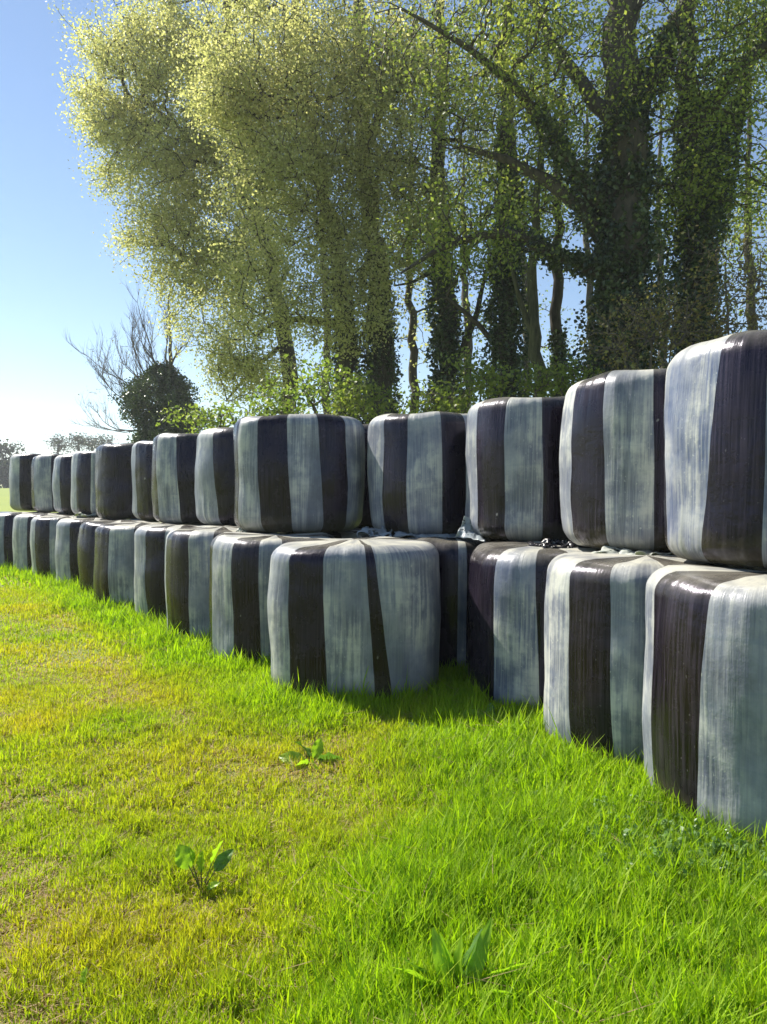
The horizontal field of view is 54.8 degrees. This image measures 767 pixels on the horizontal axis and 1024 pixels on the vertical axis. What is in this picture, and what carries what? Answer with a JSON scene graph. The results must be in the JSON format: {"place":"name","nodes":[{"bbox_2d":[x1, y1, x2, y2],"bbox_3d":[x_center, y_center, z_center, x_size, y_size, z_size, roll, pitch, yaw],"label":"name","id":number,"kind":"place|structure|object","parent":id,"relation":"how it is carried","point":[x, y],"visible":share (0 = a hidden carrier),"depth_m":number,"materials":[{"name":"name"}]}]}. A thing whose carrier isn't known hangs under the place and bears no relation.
{"place":"outdoors","nodes":[
{"label":"outdoors","id":0,"kind":"place"},
{"bbox_2d":[358,424,372,526],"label":"wrapped bale","id":1,"kind":"object","parent":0,"point":[366,519],"visible":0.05,"depth_m":8.64},
{"bbox_2d":[0,485,766,1023],"bbox_3d":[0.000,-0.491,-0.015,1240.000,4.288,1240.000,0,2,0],"label":"ground","id":2,"kind":"structure","parent":0,"point":[5,506],"depth_m":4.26,"materials":[{"name":"green plant"}]},
{"bbox_2d":[0,450,13,484],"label":"tree","id":3,"kind":"object","parent":2,"relation":"on","point":[3,456],"visible":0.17,"depth_m":121.38,"materials":[{"name":"green plant"}]},
{"bbox_2d":[0,439,26,487],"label":"tree","id":4,"kind":"object","parent":2,"relation":"on","point":[4,468],"visible":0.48,"depth_m":118.55,"materials":[{"name":"green plant"}]},
{"bbox_2d":[0,511,50,566],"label":"wrapped bale","id":5,"kind":"object","parent":2,"relation":"on","point":[6,527],"visible":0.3,"depth_m":14.45},
{"bbox_2d":[9,453,42,510],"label":"wrapped bale","id":6,"kind":"object","parent":5,"relation":"on","point":[20,481],"visible":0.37,"depth_m":15.47},
{"bbox_2d":[31,454,65,511],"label":"wrapped bale","id":7,"kind":"object","parent":5,"relation":"on","point":[42,467],"visible":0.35,"depth_m":14.70},
{"bbox_2d":[12,513,74,571],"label":"wrapped bale","id":8,"kind":"object","parent":2,"relation":"on","point":[21,539],"visible":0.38,"depth_m":13.72},
{"bbox_2d":[52,454,74,513],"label":"wrapped bale","id":9,"kind":"object","parent":8,"relation":"on","point":[61,483],"visible":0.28,"depth_m":13.92},
{"bbox_2d":[42,430,72,453],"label":"tree","id":10,"kind":"object","parent":2,"relation":"on","point":[57,443],"visible":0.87,"depth_m":129.32,"materials":[{"name":"green plant"}]},
{"bbox_2d":[30,515,99,577],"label":"wrapped bale","id":11,"kind":"object","parent":2,"relation":"on","point":[42,536],"visible":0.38,"depth_m":12.79},
{"bbox_2d":[71,451,97,515],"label":"wrapped bale","id":12,"kind":"object","parent":11,"relation":"on","point":[83,498],"visible":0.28,"depth_m":12.77},
{"bbox_2d":[56,431,98,452],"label":"tree","id":13,"kind":"object","parent":2,"relation":"on","point":[78,440],"visible":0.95,"depth_m":127.02,"materials":[{"name":"green plant"}]},
{"bbox_2d":[69,967,94,998],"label":"dock seedling","id":14,"kind":"object","parent":2,"relation":"on","point":[83,978],"visible":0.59,"depth_m":2.37,"materials":[{"name":"green plant"}]},
{"bbox_2d":[55,518,118,581],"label":"wrapped bale","id":15,"kind":"object","parent":2,"relation":"on","point":[66,558],"visible":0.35,"depth_m":11.89},
{"bbox_2d":[73,512,96,516],"bbox_3d":[-5.156,0.041,12.800,0.426,0.098,0.283,1,2,21],"label":"torn film","id":16,"kind":"object","parent":15,"relation":"on","point":[83,515],"visible":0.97,"depth_m":12.74,"materials":[{"name":"grey plastic"}]},
{"bbox_2d":[81,432,105,450],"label":"tree","id":17,"kind":"object","parent":2,"relation":"on","point":[93,444],"visible":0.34,"depth_m":133.86,"materials":[{"name":"green plant"}]},
{"bbox_2d":[86,430,118,450],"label":"tree","id":18,"kind":"object","parent":2,"relation":"on","point":[102,440],"visible":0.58,"depth_m":128.59,"materials":[{"name":"green plant"}]},
{"bbox_2d":[77,519,159,592],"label":"wrapped bale","id":19,"kind":"object","parent":2,"relation":"on","point":[85,545],"visible":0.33,"depth_m":10.92},
{"bbox_2d":[95,443,136,518],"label":"wrapped bale","id":20,"kind":"object","parent":19,"relation":"on","point":[113,482],"visible":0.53,"depth_m":11.58},
{"bbox_2d":[131,440,156,520],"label":"wrapped bale","id":21,"kind":"object","parent":19,"relation":"on","point":[141,468],"visible":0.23,"depth_m":10.67},
{"bbox_2d":[93,521,166,605],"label":"wrapped bale","id":22,"kind":"object","parent":2,"relation":"on","point":[113,574],"visible":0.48,"depth_m":9.68},
{"bbox_2d":[63,275,209,442],"bbox_3d":[-11.227,-5.308,33.920,7.199,12.012,4.798,0,2,0],"label":"bare tree","id":23,"kind":"object","parent":2,"relation":"on","point":[166,381],"visible":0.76,"depth_m":32.98,"materials":[{"name":"green plant"}]},
{"bbox_2d":[134,523,220,621],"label":"wrapped bale","id":24,"kind":"object","parent":2,"relation":"on","point":[149,564],"visible":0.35,"depth_m":8.72},
{"bbox_2d":[151,433,203,523],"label":"wrapped bale","id":25,"kind":"object","parent":24,"relation":"on","point":[173,478],"visible":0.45,"depth_m":9.41},
{"bbox_2d":[45,0,331,532],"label":"broadleaf tree","id":26,"kind":"object","parent":2,"relation":"on","point":[118,115],"visible":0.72,"depth_m":24.48,"materials":[{"name":"green plant"}]},
{"bbox_2d":[155,398,244,433],"bbox_3d":[-3.864,-0.755,16.989,2.162,3.872,2.307,1,2,27],"label":"shrub","id":27,"kind":"object","parent":2,"relation":"on","point":[212,422],"visible":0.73,"depth_m":16.79,"materials":[{"name":"green plant"}]},
{"bbox_2d":[175,841,233,891],"bbox_3d":[-0.732,1.444,3.008,0.226,0.194,0.102,0,2,0],"label":"dock plant","id":28,"kind":"object","parent":2,"relation":"on","point":[185,856],"visible":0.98,"depth_m":3.01,"materials":[{"name":"green plant"}]},
{"bbox_2d":[165,525,276,639],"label":"wrapped bale","id":29,"kind":"object","parent":2,"relation":"on","point":[187,561],"visible":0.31,"depth_m":7.61},
{"bbox_2d":[195,427,236,525],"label":"wrapped bale","id":30,"kind":"object","parent":29,"relation":"on","point":[214,481],"visible":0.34,"depth_m":8.44},
{"bbox_2d":[209,532,335,662],"bbox_3d":[-1.042,0.805,7.135,1.261,1.217,1.253,0,2,0],"label":"wrapped bale","id":31,"kind":"object","parent":2,"relation":"on","point":[239,574],"visible":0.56,"depth_m":6.59},
{"bbox_2d":[233,413,364,532],"bbox_3d":[-0.880,-0.409,7.870,1.377,1.199,1.269,0,2,0],"label":"wrapped bale","id":32,"kind":"object","parent":31,"relation":"on","point":[294,473],"visible":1,"depth_m":7.29},
{"bbox_2d":[221,349,357,425],"bbox_3d":[-1.986,-1.072,15.893,2.807,4.574,2.913,2,2,45],"label":"shrub","id":33,"kind":"object","parent":2,"relation":"on","point":[307,390],"visible":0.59,"depth_m":15.62,"materials":[{"name":"green plant"}]},
{"bbox_2d":[135,0,475,423],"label":"broadleaf tree","id":34,"kind":"object","parent":2,"relation":"on","point":[228,92],"visible":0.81,"depth_m":19.35,"materials":[{"name":"green plant"}]},
{"bbox_2d":[279,738,344,769],"bbox_3d":[-0.444,1.437,4.383,0.363,0.124,0.262,1,2,36],"label":"dock plant","id":35,"kind":"object","parent":2,"relation":"on","point":[317,747],"visible":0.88,"depth_m":4.41,"materials":[{"name":"green plant"}]},
{"bbox_2d":[276,153,365,413],"bbox_3d":[-2.524,-8.222,33.762,6.270,17.829,6.094,2,2,42],"label":"tree","id":36,"kind":"object","parent":2,"relation":"on","point":[324,357],"visible":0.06,"depth_m":33.64,"materials":[{"name":"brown plant"}]},
{"bbox_2d":[283,528,369,538],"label":"wrapped bale","id":37,"kind":"object","parent":2,"relation":"on","point":[346,534],"visible":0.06,"depth_m":7.89},
{"bbox_2d":[267,536,440,699],"bbox_3d":[-0.228,0.833,6.128,1.416,1.224,1.269,0,2,0],"label":"wrapped bale","id":38,"kind":"object","parent":2,"relation":"on","point":[357,607],"visible":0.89,"depth_m":5.55},
{"bbox_2d":[357,525,391,536],"bbox_3d":[-0.082,0.179,6.855,0.328,0.105,0.331,0,2,0],"label":"torn film","id":39,"kind":"object","parent":38,"relation":"on","point":[371,532],"visible":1,"depth_m":6.81,"materials":[{"name":"grey plastic"}]},
{"bbox_2d":[308,364,408,423],"bbox_3d":[-0.771,-1.149,17.427,2.122,4.620,2.731,1,2,28],"label":"shrub","id":40,"kind":"object","parent":2,"relation":"on","point":[359,399],"visible":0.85,"depth_m":17.30,"materials":[{"name":"green plant"}]},
{"bbox_2d":[347,109,472,412],"bbox_3d":[0.971,-7.242,26.943,4.990,16.294,4.256,0,2,0],"label":"slender tree","id":41,"kind":"object","parent":2,"relation":"on","point":[411,339],"visible":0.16,"depth_m":26.69,"materials":[{"name":"green plant"}]},
{"bbox_2d":[408,720,435,730],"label":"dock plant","id":42,"kind":"object","parent":2,"relation":"on","point":[412,723],"visible":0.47,"depth_m":4.94,"materials":[{"name":"green plant"}]},
{"bbox_2d":[326,0,535,413],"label":"ivy tree","id":43,"kind":"object","parent":2,"relation":"on","point":[444,339],"visible":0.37,"depth_m":20.14,"materials":[{"name":"green plant"}]},
{"bbox_2d":[371,339,526,414],"bbox_3d":[1.322,-1.146,15.474,3.190,4.754,2.599,0,2,0],"label":"shrub","id":44,"kind":"object","parent":2,"relation":"on","point":[479,381],"visible":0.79,"depth_m":15.11,"materials":[{"name":"green plant"}]},
{"bbox_2d":[399,536,516,666],"bbox_3d":[0.658,0.818,6.958,1.219,1.203,1.232,2,2,44],"label":"wrapped bale","id":45,"kind":"object","parent":2,"relation":"on","point":[455,554],"visible":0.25,"depth_m":6.34},
{"bbox_2d":[367,411,466,534],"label":"wrapped bale","id":46,"kind":"object","parent":45,"relation":"on","point":[416,468],"visible":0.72,"depth_m":6.82},
{"bbox_2d":[394,531,460,537],"bbox_3d":[0.454,0.204,6.840,0.715,0.060,0.263,0,2,0],"label":"torn film","id":47,"kind":"object","parent":45,"relation":"on","point":[398,533],"visible":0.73,"depth_m":6.76,"materials":[{"name":"grey plastic"}]},
{"bbox_2d":[393,918,526,1000],"bbox_3d":[0.249,1.447,2.339,0.424,0.233,0.216,0,2,12],"label":"dock plant","id":48,"kind":"object","parent":2,"relation":"on","point":[476,949],"visible":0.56,"depth_m":2.34,"materials":[{"name":"green plant"}]},
{"bbox_2d":[392,125,540,413],"bbox_3d":[4.153,-8.645,33.003,6.319,18.796,5.891,1,2,30],"label":"tree","id":49,"kind":"object","parent":2,"relation":"on","point":[470,344],"visible":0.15,"depth_m":32.61,"materials":[{"name":"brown plant"}]},
{"bbox_2d":[460,703,505,723],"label":"chickweed","id":50,"kind":"object","parent":2,"relation":"on","point":[473,710],"visible":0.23,"depth_m":5.11,"materials":[{"name":"green plant"}]},
{"bbox_2d":[407,0,603,399],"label":"ivy tree","id":51,"kind":"object","parent":2,"relation":"on","point":[506,328],"visible":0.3,"depth_m":19.54,"materials":[{"name":"green plant"}]},
{"bbox_2d":[457,223,576,395],"bbox_3d":[6.053,-6.659,36.235,7.382,14.556,4.175,0,2,0],"label":"tree","id":52,"kind":"object","parent":2,"relation":"on","point":[524,334],"visible":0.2,"depth_m":35.60,"materials":[{"name":"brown plant"}]},
{"bbox_2d":[465,0,601,397],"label":"slender tree","id":53,"kind":"object","parent":2,"relation":"on","point":[531,319],"visible":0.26,"depth_m":18.73,"materials":[{"name":"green plant"}]},
{"bbox_2d":[468,541,618,710],"bbox_3d":[1.281,0.847,5.776,1.229,1.219,1.229,0,2,0],"label":"wrapped bale","id":54,"kind":"object","parent":2,"relation":"on","point":[507,588],"visible":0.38,"depth_m":5.30},
{"bbox_2d":[465,396,570,541],"bbox_3d":[1.346,-0.372,6.469,1.241,1.201,1.238,0,2,0],"label":"wrapped bale","id":55,"kind":"object","parent":54,"relation":"on","point":[512,470],"visible":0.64,"depth_m":5.93},
{"bbox_2d":[455,516,485,541],"bbox_3d":[0.754,0.142,6.292,0.269,0.212,0.339,0,2,0],"label":"torn film","id":56,"kind":"object","parent":55,"relation":"attached to","point":[467,533],"visible":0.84,"depth_m":6.37,"materials":[{"name":"white plastic"}]},
{"bbox_2d":[526,538,575,548],"bbox_3d":[1.281,0.242,5.644,0.387,0.072,0.287,1,2,19],"label":"torn film","id":57,"kind":"object","parent":54,"relation":"on","point":[549,543],"visible":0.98,"depth_m":5.65,"materials":[{"name":"black plastic"}]},
{"bbox_2d":[336,0,766,381],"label":"ivy tree","id":58,"kind":"object","parent":2,"relation":"on","point":[612,217],"visible":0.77,"depth_m":15.62,"materials":[{"name":"green plant"}]},
{"bbox_2d":[508,351,607,397],"bbox_3d":[3.633,-1.029,15.170,1.802,4.552,2.325,-1,2,-22],"label":"shrub","id":59,"kind":"object","parent":2,"relation":"on","point":[561,377],"visible":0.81,"depth_m":14.85,"materials":[{"name":"green plant"}]},
{"bbox_2d":[521,67,604,369],"bbox_3d":[8.468,-10.050,33.760,6.865,21.448,5.373,0,2,0],"label":"tree","id":60,"kind":"object","parent":2,"relation":"on","point":[590,289],"visible":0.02,"depth_m":33.61,"materials":[{"name":"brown plant"}]},
{"bbox_2d":[498,0,658,396],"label":"slender tree","id":61,"kind":"object","parent":2,"relation":"on","point":[558,335],"visible":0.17,"depth_m":20.22,"materials":[{"name":"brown plant"}]},
{"bbox_2d":[476,781,766,988],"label":"chickweed","id":62,"kind":"object","parent":2,"relation":"on","point":[715,847],"visible":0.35,"depth_m":3.12,"materials":[{"name":"green plant"}]},
{"bbox_2d":[543,552,710,768],"bbox_3d":[1.654,0.880,4.685,1.243,1.220,1.229,0,2,0],"label":"wrapped bale","id":63,"kind":"object","parent":2,"relation":"on","point":[594,630],"visible":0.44,"depth_m":4.26},
{"bbox_2d":[559,368,670,551],"bbox_3d":[1.921,-0.367,5.335,1.260,1.232,1.249,0,2,0],"label":"wrapped bale","id":64,"kind":"object","parent":63,"relation":"on","point":[611,461],"visible":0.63,"depth_m":4.87},
{"bbox_2d":[591,546,671,554],"bbox_3d":[1.622,0.257,4.851,0.485,0.055,0.233,1,2,33],"label":"torn film","id":65,"kind":"object","parent":63,"relation":"on","point":[608,549],"visible":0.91,"depth_m":4.84,"materials":[{"name":"white plastic"}]},
{"bbox_2d":[551,0,766,359],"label":"ivy tree","id":66,"kind":"object","parent":2,"relation":"on","point":[707,222],"visible":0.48,"depth_m":16.85,"materials":[{"name":"green plant"}]},
{"bbox_2d":[590,54,741,367],"bbox_3d":[11.145,-8.804,29.885,6.013,19.250,4.848,-1,2,-32],"label":"tree","id":67,"kind":"object","parent":2,"relation":"on","point":[659,255],"visible":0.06,"depth_m":29.54,"materials":[{"name":"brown plant"}]},
{"bbox_2d":[571,266,766,375],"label":"shrub","id":68,"kind":"object","parent":2,"relation":"on","point":[673,344],"visible":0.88,"depth_m":13.32,"materials":[{"name":"green plant"}]},
{"bbox_2d":[642,563,766,846],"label":"wrapped bale","id":69,"kind":"object","parent":2,"relation":"on","point":[704,716],"visible":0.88,"depth_m":3.38},
{"bbox_2d":[663,330,766,567],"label":"wrapped bale","id":70,"kind":"object","parent":69,"relation":"on","point":[715,451],"visible":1,"depth_m":3.80},
{"bbox_2d":[660,0,766,331],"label":"tree","id":71,"kind":"object","parent":2,"relation":"on","point":[746,249],"visible":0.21,"depth_m":26.56,"materials":[{"name":"green plant"}]},
{"bbox_2d":[666,202,766,342],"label":"shrub","id":72,"kind":"object","parent":2,"relation":"on","point":[745,268],"visible":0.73,"depth_m":12.90,"materials":[{"name":"green plant"}]},
{"bbox_2d":[0,0,766,459],"label":"sky","id":73,"kind":"structure","parent":0,"point":[54,278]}
]}

